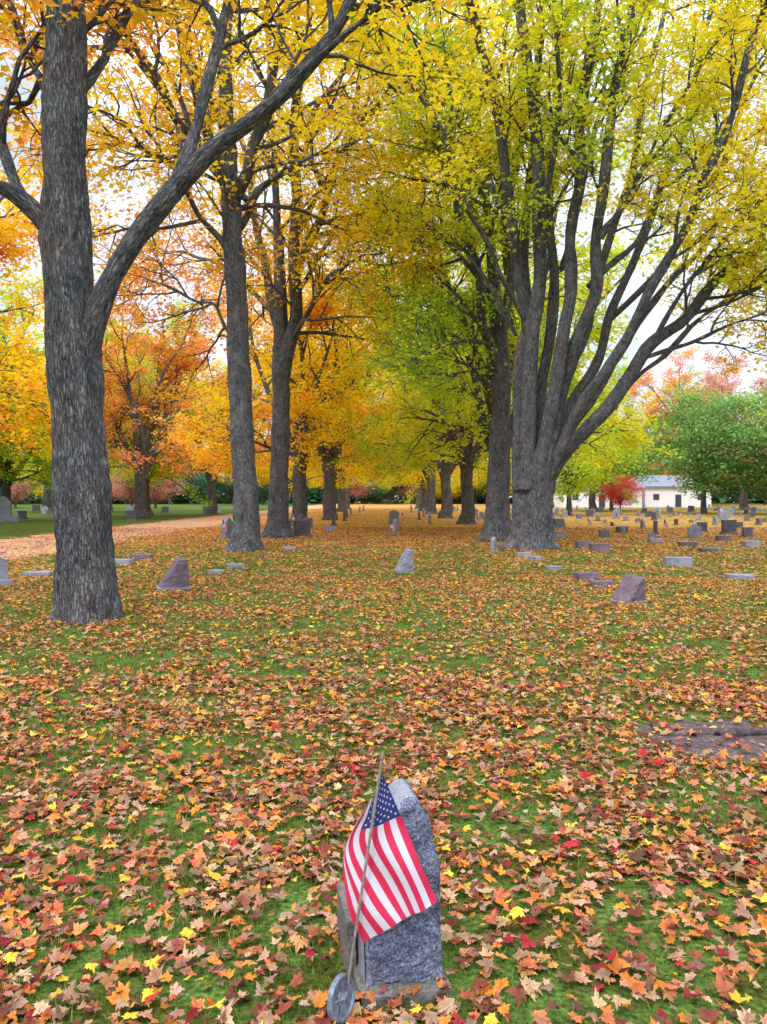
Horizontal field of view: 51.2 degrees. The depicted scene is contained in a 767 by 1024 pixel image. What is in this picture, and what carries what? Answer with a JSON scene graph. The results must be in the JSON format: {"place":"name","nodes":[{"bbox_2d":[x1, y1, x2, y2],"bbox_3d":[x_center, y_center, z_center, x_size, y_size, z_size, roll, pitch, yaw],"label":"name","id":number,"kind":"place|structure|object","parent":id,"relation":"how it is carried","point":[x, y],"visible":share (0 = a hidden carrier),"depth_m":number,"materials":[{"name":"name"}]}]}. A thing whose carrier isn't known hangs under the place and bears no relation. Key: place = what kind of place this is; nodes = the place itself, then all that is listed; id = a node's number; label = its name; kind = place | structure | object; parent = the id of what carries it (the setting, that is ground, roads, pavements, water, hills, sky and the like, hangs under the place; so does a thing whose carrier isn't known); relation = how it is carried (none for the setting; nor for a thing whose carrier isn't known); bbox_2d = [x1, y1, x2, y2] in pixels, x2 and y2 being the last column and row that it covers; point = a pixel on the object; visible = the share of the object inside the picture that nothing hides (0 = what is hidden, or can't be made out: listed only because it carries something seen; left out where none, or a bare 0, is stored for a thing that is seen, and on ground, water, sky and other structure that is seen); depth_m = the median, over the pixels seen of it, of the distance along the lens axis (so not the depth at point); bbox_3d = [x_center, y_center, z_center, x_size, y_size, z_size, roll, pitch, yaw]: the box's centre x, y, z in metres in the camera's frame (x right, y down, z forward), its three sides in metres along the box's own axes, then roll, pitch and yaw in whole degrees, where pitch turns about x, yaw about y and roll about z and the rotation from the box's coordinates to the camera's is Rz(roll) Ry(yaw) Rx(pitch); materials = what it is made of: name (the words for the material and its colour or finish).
{"place":"outdoors","nodes":[
{"label":"outdoors","id":0,"kind":"place"},
{"bbox_2d":[0,504,337,559],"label":"road","id":1,"kind":"structure","parent":0,"point":[200,522],"depth_m":37.64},
{"bbox_2d":[0,499,766,1023],"bbox_3d":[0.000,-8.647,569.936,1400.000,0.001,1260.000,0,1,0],"label":"ground","id":2,"kind":"structure","parent":0,"point":[362,517],"depth_m":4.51,"materials":[{"name":"plant"}]},
{"bbox_2d":[0,557,12,586],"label":"gravestone","id":3,"kind":"object","parent":2,"relation":"on","point":[5,580],"visible":0.97,"depth_m":14.48,"materials":[{"name":"grey stone"}]},
{"bbox_2d":[0,496,19,521],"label":"monument","id":4,"kind":"object","parent":2,"relation":"on","point":[6,509],"visible":1,"depth_m":52.73,"materials":[{"name":"stone"}]},
{"bbox_2d":[11,466,28,497],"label":"maple tree","id":5,"kind":"object","parent":2,"relation":"on","point":[14,486],"visible":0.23,"depth_m":117.61,"materials":[{"name":"pink plant"}]},
{"bbox_2d":[0,267,50,483],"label":"maple tree","id":6,"kind":"object","parent":2,"relation":"on","point":[20,314],"visible":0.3,"depth_m":49.87,"materials":[{"name":"yellow plant"}]},
{"bbox_2d":[11,456,43,507],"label":"maple tree","id":7,"kind":"object","parent":2,"relation":"on","point":[19,495],"visible":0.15,"depth_m":124.82,"materials":[{"name":"pink plant"}]},
{"bbox_2d":[21,489,42,503],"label":"maple tree","id":8,"kind":"object","parent":2,"relation":"on","point":[29,500],"visible":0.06,"depth_m":195.00,"materials":[{"name":"yellow plant"}]},
{"bbox_2d":[22,570,53,576],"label":"gravestone","id":9,"kind":"object","parent":2,"relation":"on","point":[40,573],"visible":0.83,"depth_m":16.19,"materials":[{"name":"stone"}]},
{"bbox_2d":[0,117,102,458],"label":"maple tree","id":10,"kind":"object","parent":2,"relation":"on","point":[13,234],"visible":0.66,"depth_m":37.47,"materials":[{"name":"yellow plant"}]},
{"bbox_2d":[0,318,120,515],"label":"maple tree","id":11,"kind":"object","parent":2,"relation":"on","point":[5,488],"visible":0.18,"depth_m":54.48,"materials":[{"name":"yellow plant"}]},
{"bbox_2d":[0,324,146,511],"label":"maple tree","id":12,"kind":"object","parent":2,"relation":"on","point":[47,500],"visible":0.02,"depth_m":91.48,"materials":[{"name":"yellow plant"}]},
{"bbox_2d":[9,311,174,486],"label":"maple tree","id":13,"kind":"object","parent":2,"relation":"on","point":[47,459],"depth_m":81.09,"materials":[{"name":"orange plant"}]},
{"bbox_2d":[115,559,133,564],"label":"gravestone","id":14,"kind":"object","parent":2,"relation":"on","point":[123,561],"visible":0.58,"depth_m":18.92,"materials":[{"name":"stone"}]},
{"bbox_2d":[27,261,229,518],"bbox_3d":[-17.862,-8.299,59.961,14.039,18.638,14.169,0,1,-4],"label":"maple tree","id":15,"kind":"object","parent":2,"relation":"on","point":[126,403],"visible":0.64,"depth_m":59.53,"materials":[{"name":"orange plant"}]},
{"bbox_2d":[124,510,137,520],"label":"gravestone","id":16,"kind":"object","parent":2,"relation":"on","point":[130,515],"visible":1,"depth_m":54.81,"materials":[{"name":"stone"}]},
{"bbox_2d":[110,462,159,506],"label":"maple tree","id":17,"kind":"object","parent":2,"relation":"on","point":[119,492],"visible":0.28,"depth_m":118.68,"materials":[{"name":"pink plant"}]},
{"bbox_2d":[130,554,152,559],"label":"gravestone","id":18,"kind":"object","parent":2,"relation":"on","point":[140,556],"visible":0.88,"depth_m":20.66,"materials":[{"name":"stone"}]},
{"bbox_2d":[133,468,186,507],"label":"maple tree","id":19,"kind":"object","parent":2,"relation":"on","point":[157,493],"visible":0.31,"depth_m":121.85,"materials":[{"name":"pink plant"}]},
{"bbox_2d":[102,291,219,515],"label":"maple tree","id":20,"kind":"object","parent":2,"relation":"on","point":[150,475],"visible":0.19,"depth_m":65.69,"materials":[{"name":"orange plant"}]},
{"bbox_2d":[149,445,191,503],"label":"maple tree","id":21,"kind":"object","parent":2,"relation":"on","point":[175,485],"visible":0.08,"depth_m":192.75,"materials":[{"name":"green plant"}]},
{"bbox_2d":[155,557,191,591],"bbox_3d":[-3.659,1.072,13.934,0.581,0.555,0.522,0,1,-20],"label":"gravestone","id":22,"kind":"object","parent":2,"relation":"on","point":[176,576],"visible":0.96,"depth_m":13.75,"materials":[{"name":"grey stone"}]},
{"bbox_2d":[174,461,220,503],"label":"maple tree","id":23,"kind":"object","parent":2,"relation":"on","point":[200,490],"visible":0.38,"depth_m":190.14,"materials":[{"name":"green plant"}]},
{"bbox_2d":[119,313,291,514],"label":"maple tree","id":24,"kind":"object","parent":2,"relation":"on","point":[211,489],"visible":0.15,"depth_m":73.52,"materials":[{"name":"orange plant"}]},
{"bbox_2d":[0,0,431,552],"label":"maple tree","id":25,"kind":"object","parent":2,"relation":"on","point":[244,535],"visible":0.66,"depth_m":23.47,"materials":[{"name":"yellow plant"}]},
{"bbox_2d":[208,569,224,573],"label":"gravestone","id":26,"kind":"object","parent":2,"relation":"on","point":[215,571],"visible":0.84,"depth_m":16.73,"materials":[{"name":"stone"}]},
{"bbox_2d":[219,517,232,537],"bbox_3d":[-6.240,0.620,32.017,0.347,0.810,0.869,0,1,16],"label":"gravestone","id":27,"kind":"object","parent":2,"relation":"on","point":[228,521],"visible":0.7,"depth_m":31.82,"materials":[{"name":"grey stone"}]},
{"bbox_2d":[192,470,268,504],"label":"maple tree","id":28,"kind":"object","parent":2,"relation":"on","point":[224,490],"visible":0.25,"depth_m":171.90,"materials":[{"name":"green plant"}]},
{"bbox_2d":[227,563,244,568],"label":"gravestone","id":29,"kind":"object","parent":2,"relation":"on","point":[237,565],"visible":0.93,"depth_m":18.07,"materials":[{"name":"stone"}]},
{"bbox_2d":[190,361,292,484],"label":"maple tree","id":30,"kind":"object","parent":2,"relation":"on","point":[223,478],"visible":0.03,"depth_m":97.90,"materials":[{"name":"orange plant"}]},
{"bbox_2d":[0,0,515,625],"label":"maple tree","id":31,"kind":"object","parent":2,"relation":"on","point":[78,304],"visible":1,"depth_m":10.19,"materials":[{"name":"yellow plant"}]},
{"bbox_2d":[257,459,289,504],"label":"maple tree","id":32,"kind":"object","parent":2,"relation":"on","point":[264,492],"visible":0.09,"depth_m":183.03,"materials":[{"name":"green plant"}]},
{"bbox_2d":[166,196,402,525],"bbox_3d":[-4.760,-7.457,44.453,13.263,17.447,13.142,0,1,11],"label":"maple tree","id":33,"kind":"object","parent":2,"relation":"on","point":[308,406],"visible":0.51,"depth_m":42.81,"materials":[{"name":"yellow plant"}]},
{"bbox_2d":[268,460,323,498],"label":"maple tree","id":34,"kind":"object","parent":2,"relation":"on","point":[307,490],"visible":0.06,"depth_m":181.96,"materials":[{"name":"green plant"}]},
{"bbox_2d":[293,520,311,536],"bbox_3d":[-3.330,0.674,32.670,0.816,0.677,0.331,0,1,-11],"label":"gravestone","id":35,"kind":"object","parent":2,"relation":"on","point":[301,528],"visible":0.83,"depth_m":32.58,"materials":[{"name":"stone"}]},
{"bbox_2d":[101,0,512,538],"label":"maple tree","id":36,"kind":"object","parent":2,"relation":"on","point":[287,334],"visible":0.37,"depth_m":31.36,"materials":[{"name":"orange plant"}]},
{"bbox_2d":[257,325,405,509],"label":"maple tree","id":37,"kind":"object","parent":2,"relation":"on","point":[346,466],"visible":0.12,"depth_m":70.99,"materials":[{"name":"yellow plant"}]},
{"bbox_2d":[306,472,360,496],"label":"maple tree","id":38,"kind":"object","parent":2,"relation":"on","point":[319,488],"visible":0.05,"depth_m":177.18,"materials":[{"name":"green plant"}]},
{"bbox_2d":[251,264,416,519],"bbox_3d":[-3.880,-8.254,57.450,14.169,18.638,14.039,0,1,3],"label":"maple tree","id":39,"kind":"object","parent":2,"relation":"on","point":[329,507],"visible":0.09,"depth_m":56.77,"materials":[{"name":"orange plant"}]},
{"bbox_2d":[327,973,355,1023],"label":"grave marker","id":40,"kind":"object","parent":2,"relation":"on","point":[340,1002],"visible":1,"depth_m":2.39,"materials":[{"name":"grey metal"}]},
{"bbox_2d":[270,373,415,511],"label":"maple tree","id":41,"kind":"object","parent":2,"relation":"on","point":[341,507],"visible":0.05,"depth_m":89.59,"materials":[{"name":"yellow plant"}]},
{"bbox_2d":[307,402,379,509],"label":"maple tree","id":42,"kind":"object","parent":2,"relation":"on","point":[347,497],"visible":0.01,"depth_m":107.50,"materials":[{"name":"yellow plant"}]},
{"bbox_2d":[350,472,378,503],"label":"maple tree","id":43,"kind":"object","parent":2,"relation":"on","point":[354,488],"visible":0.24,"depth_m":200.81,"materials":[{"name":"pink plant"}]},
{"bbox_2d":[0,527,766,1023],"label":"fallen leaves","id":44,"kind":"object","parent":2,"relation":"on","point":[120,997],"visible":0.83,"depth_m":4.50,"materials":[{"name":"orange plant"}]},
{"bbox_2d":[362,469,413,503],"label":"maple tree","id":45,"kind":"object","parent":2,"relation":"on","point":[388,494],"visible":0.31,"depth_m":187.89,"materials":[{"name":"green plant"}]},
{"bbox_2d":[11,477,766,503],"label":"woods","id":46,"kind":"object","parent":2,"relation":"on","point":[314,499],"visible":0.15,"depth_m":208.80,"materials":[{"name":"green plant"}]},
{"bbox_2d":[343,751,436,1022],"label":"flag","id":47,"kind":"object","parent":2,"relation":"on","point":[387,884],"visible":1,"depth_m":2.42,"materials":[{"name":"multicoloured fabric"}]},
{"bbox_2d":[336,778,450,1007],"bbox_3d":[0.025,1.247,2.745,0.324,0.630,0.456,0,1,-11],"label":"gravestone","id":48,"kind":"object","parent":2,"relation":"on","point":[405,952],"visible":0.64,"depth_m":2.59,"materials":[{"name":"stone"}]},
{"bbox_2d":[388,510,399,523],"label":"gravestone","id":49,"kind":"object","parent":2,"relation":"on","point":[393,514],"visible":0.78,"depth_m":48.40,"materials":[{"name":"grey stone"}]},
{"bbox_2d":[392,519,398,534],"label":"gravestone","id":50,"kind":"object","parent":2,"relation":"on","point":[395,523],"visible":0.89,"depth_m":34.57,"materials":[{"name":"grey stone"}]},
{"bbox_2d":[393,549,414,573],"bbox_3d":[0.443,1.040,17.044,0.397,0.507,0.364,0,1,-15],"label":"gravestone","id":51,"kind":"object","parent":2,"relation":"on","point":[405,563],"visible":0.96,"depth_m":16.91,"materials":[{"name":"grey stone"}]},
{"bbox_2d":[367,411,460,508],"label":"maple tree","id":52,"kind":"object","parent":2,"relation":"on","point":[418,499],"visible":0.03,"depth_m":112.62,"materials":[{"name":"yellow plant"}]},
{"bbox_2d":[394,469,450,503],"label":"maple tree","id":53,"kind":"object","parent":2,"relation":"on","point":[413,499],"visible":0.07,"depth_m":192.22,"materials":[{"name":"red plant"}]},
{"bbox_2d":[360,357,485,513],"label":"maple tree","id":54,"kind":"object","parent":2,"relation":"on","point":[431,503],"visible":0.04,"depth_m":77.73,"materials":[{"name":"yellow plant"}]},
{"bbox_2d":[373,395,477,510],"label":"maple tree","id":55,"kind":"object","parent":2,"relation":"on","point":[423,483],"visible":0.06,"depth_m":94.63,"materials":[{"name":"yellow plant"}]},
{"bbox_2d":[353,282,520,517],"bbox_3d":[3.244,-8.678,61.050,17.362,19.224,18.184,1,1,36],"label":"maple tree","id":56,"kind":"object","parent":2,"relation":"on","point":[445,467],"visible":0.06,"depth_m":61.66,"materials":[{"name":"yellow plant"}]},
{"bbox_2d":[296,0,609,542],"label":"maple tree","id":57,"kind":"object","parent":2,"relation":"on","point":[497,514],"visible":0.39,"depth_m":27.94,"materials":[{"name":"yellow plant"}]},
{"bbox_2d":[435,471,480,498],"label":"maple tree","id":58,"kind":"object","parent":2,"relation":"on","point":[438,494],"visible":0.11,"depth_m":196.40,"materials":[{"name":"yellow plant"}]},
{"bbox_2d":[307,244,619,523],"bbox_3d":[3.272,-8.410,48.513,18.100,19.135,17.282,0,1,-23],"label":"maple tree","id":59,"kind":"object","parent":2,"relation":"on","point":[472,455],"visible":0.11,"depth_m":46.85,"materials":[{"name":"yellow plant"}]},
{"bbox_2d":[452,469,486,503],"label":"maple tree","id":60,"kind":"object","parent":2,"relation":"on","point":[479,492],"visible":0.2,"depth_m":202.37,"materials":[{"name":"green plant"}]},
{"bbox_2d":[473,459,512,495],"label":"maple tree","id":61,"kind":"object","parent":2,"relation":"on","point":[486,481],"visible":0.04,"depth_m":197.23,"materials":[{"name":"yellow plant"}]},
{"bbox_2d":[489,537,498,551],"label":"gravestone","id":62,"kind":"object","parent":2,"relation":"on","point":[493,544],"visible":0.95,"depth_m":23.42,"materials":[{"name":"grey stone"}]},
{"bbox_2d":[330,63,698,477],"bbox_3d":[7.463,-8.947,37.695,19.548,20.666,18.665,0,1,-9],"label":"maple tree","id":63,"kind":"object","parent":2,"relation":"on","point":[472,401],"visible":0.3,"depth_m":38.43,"materials":[{"name":"yellow plant"}]},
{"bbox_2d":[515,552,531,557],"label":"gravestone","id":64,"kind":"object","parent":2,"relation":"on","point":[524,554],"visible":0.84,"depth_m":21.21,"materials":[{"name":"stone"}]},
{"bbox_2d":[314,0,766,550],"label":"maple tree","id":65,"kind":"object","parent":2,"relation":"on","point":[549,439],"visible":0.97,"depth_m":23.40,"materials":[{"name":"yellow plant"}]},
{"bbox_2d":[553,518,566,527],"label":"gravestone","id":66,"kind":"object","parent":2,"relation":"on","point":[558,522],"visible":0.75,"depth_m":42.06,"materials":[{"name":"grey stone"}]},
{"bbox_2d":[554,531,565,537],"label":"gravestone","id":67,"kind":"object","parent":2,"relation":"on","point":[557,534],"visible":0.69,"depth_m":31.87,"materials":[{"name":"stone"}]},
{"bbox_2d":[575,541,590,548],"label":"gravestone","id":68,"kind":"object","parent":2,"relation":"on","point":[580,544],"visible":0.73,"depth_m":24.88,"materials":[{"name":"stone"}]},
{"bbox_2d":[510,399,658,514],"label":"maple tree","id":69,"kind":"object","parent":2,"relation":"on","point":[570,482],"visible":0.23,"depth_m":70.25,"materials":[{"name":"yellow plant"}]},
{"bbox_2d":[573,571,597,580],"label":"gravestone","id":70,"kind":"object","parent":2,"relation":"on","point":[588,575],"visible":0.85,"depth_m":15.43,"materials":[{"name":"stone"}]},
{"bbox_2d":[589,543,609,551],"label":"gravestone","id":71,"kind":"object","parent":2,"relation":"on","point":[602,547],"visible":0.86,"depth_m":23.41,"materials":[{"name":"stone"}]},
{"bbox_2d":[589,579,613,586],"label":"gravestone","id":72,"kind":"object","parent":2,"relation":"on","point":[599,582],"visible":0.81,"depth_m":14.30,"materials":[{"name":"stone"}]},
{"bbox_2d":[558,352,648,511],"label":"maple tree","id":73,"kind":"object","parent":2,"relation":"on","point":[592,502],"visible":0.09,"depth_m":87.41,"materials":[{"name":"yellow plant"}]},
{"bbox_2d":[598,529,610,537],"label":"gravestone","id":74,"kind":"object","parent":2,"relation":"on","point":[604,533],"visible":0.84,"depth_m":31.44,"materials":[{"name":"grey stone"}]},
{"bbox_2d":[592,473,644,507],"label":"maple tree","id":75,"kind":"object","parent":2,"relation":"on","point":[619,499],"visible":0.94,"depth_m":89.50,"materials":[{"name":"red plant"}]},
{"bbox_2d":[582,423,663,509],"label":"maple tree","id":76,"kind":"object","parent":2,"relation":"on","point":[636,474],"visible":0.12,"depth_m":98.44,"materials":[{"name":"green plant"}]},
{"bbox_2d":[609,574,647,603],"bbox_3d":[3.748,1.185,12.217,0.445,0.424,0.402,-4,8,-28],"label":"gravestone","id":77,"kind":"object","parent":2,"relation":"on","point":[631,587],"visible":0.86,"depth_m":12.12,"materials":[{"name":"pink stone"}]},
{"bbox_2d":[599,365,705,475],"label":"maple tree","id":78,"kind":"object","parent":2,"relation":"on","point":[666,395],"visible":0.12,"depth_m":150.83,"materials":[{"name":"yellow plant"}]},
{"bbox_2d":[647,538,663,542],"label":"gravestone","id":79,"kind":"object","parent":2,"relation":"on","point":[651,540],"visible":0.88,"depth_m":28.45,"materials":[{"name":"stone"}]},
{"bbox_2d":[663,556,692,566],"bbox_3d":[6.848,1.151,18.628,0.635,0.229,0.318,0,1,4],"label":"gravestone","id":80,"kind":"object","parent":2,"relation":"on","point":[677,561],"visible":0.89,"depth_m":18.49,"materials":[{"name":"stone"}]},
{"bbox_2d":[622,346,747,475],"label":"maple tree","id":81,"kind":"object","parent":2,"relation":"on","point":[688,354],"visible":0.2,"depth_m":147.22,"materials":[{"name":"orange plant"}]},
{"bbox_2d":[677,541,697,546],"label":"gravestone","id":82,"kind":"object","parent":2,"relation":"on","point":[686,543],"visible":0.88,"depth_m":26.11,"materials":[{"name":"stone"}]},
{"bbox_2d":[686,524,701,538],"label":"gravestone","id":83,"kind":"object","parent":2,"relation":"on","point":[694,530],"visible":0.97,"depth_m":31.36,"materials":[{"name":"grey stone"}]},
{"bbox_2d":[626,382,766,513],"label":"maple tree","id":84,"kind":"object","parent":2,"relation":"on","point":[691,411],"visible":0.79,"depth_m":78.12,"materials":[{"name":"green plant"}]},
{"bbox_2d":[633,717,766,761],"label":"gravestone","id":85,"kind":"object","parent":2,"relation":"on","point":[745,731],"visible":0.81,"depth_m":5.31,"materials":[{"name":"grey stone"}]},
{"bbox_2d":[697,522,708,531],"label":"gravestone","id":86,"kind":"object","parent":2,"relation":"on","point":[703,525],"visible":0.62,"depth_m":36.91,"materials":[{"name":"stone"}]},
{"bbox_2d":[698,547,724,551],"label":"gravestone","id":87,"kind":"object","parent":2,"relation":"on","point":[715,549],"visible":0.73,"depth_m":23.41,"materials":[{"name":"stone"}]},
{"bbox_2d":[673,349,766,509],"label":"maple tree","id":88,"kind":"object","parent":2,"relation":"on","point":[743,502],"visible":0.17,"depth_m":106.17,"materials":[{"name":"orange plant"}]},
{"bbox_2d":[678,382,766,501],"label":"maple tree","id":89,"kind":"object","parent":2,"relation":"on","point":[752,442],"visible":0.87,"depth_m":75.22,"materials":[{"name":"green plant"}]},
{"bbox_2d":[715,535,731,540],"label":"gravestone","id":90,"kind":"object","parent":2,"relation":"on","point":[722,537],"visible":0.9,"depth_m":29.51,"materials":[{"name":"stone"}]},
{"bbox_2d":[719,511,728,521],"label":"gravestone","id":91,"kind":"object","parent":2,"relation":"on","point":[724,515],"visible":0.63,"depth_m":52.12,"materials":[{"name":"grey stone"}]},
{"bbox_2d":[719,520,738,534],"bbox_3d":[15.026,0.655,34.799,0.770,0.639,0.313,0,1,-6],"label":"gravestone","id":92,"kind":"object","parent":2,"relation":"on","point":[728,527],"visible":0.9,"depth_m":34.72,"materials":[{"name":"stone"}]},
{"bbox_2d":[724,573,755,579],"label":"gravestone","id":93,"kind":"object","parent":2,"relation":"on","point":[740,576],"visible":0.91,"depth_m":15.57,"materials":[{"name":"stone"}]},
{"bbox_2d":[720,474,766,499],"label":"maple tree","id":94,"kind":"object","parent":2,"relation":"on","point":[747,493],"visible":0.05,"depth_m":176.29,"materials":[{"name":"plant"}]},
{"bbox_2d":[740,527,754,537],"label":"gravestone","id":95,"kind":"object","parent":2,"relation":"on","point":[747,531],"visible":0.91,"depth_m":31.94,"materials":[{"name":"stone"}]},
{"bbox_2d":[742,541,760,546],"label":"gravestone","id":96,"kind":"object","parent":2,"relation":"on","point":[751,543],"visible":0.92,"depth_m":25.68,"materials":[{"name":"stone"}]},
{"bbox_2d":[0,0,766,498],"label":"sky","id":97,"kind":"structure","parent":0,"point":[649,326],"materials":[{"name":"white"}]},
{"bbox_2d":[553,478,645,506],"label":"building","id":98,"kind":"structure","parent":0,"point":[584,502],"depth_m":129.99,"materials":[{"name":"white paint"}]},
{"bbox_2d":[635,475,715,506],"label":"building","id":99,"kind":"structure","parent":0,"point":[664,493],"depth_m":132.98,"materials":[{"name":"white paint"}]},
{"bbox_2d":[675,495,680,506],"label":"door","id":100,"kind":"structure","parent":99,"relation":"in","point":[677,497],"depth_m":132.93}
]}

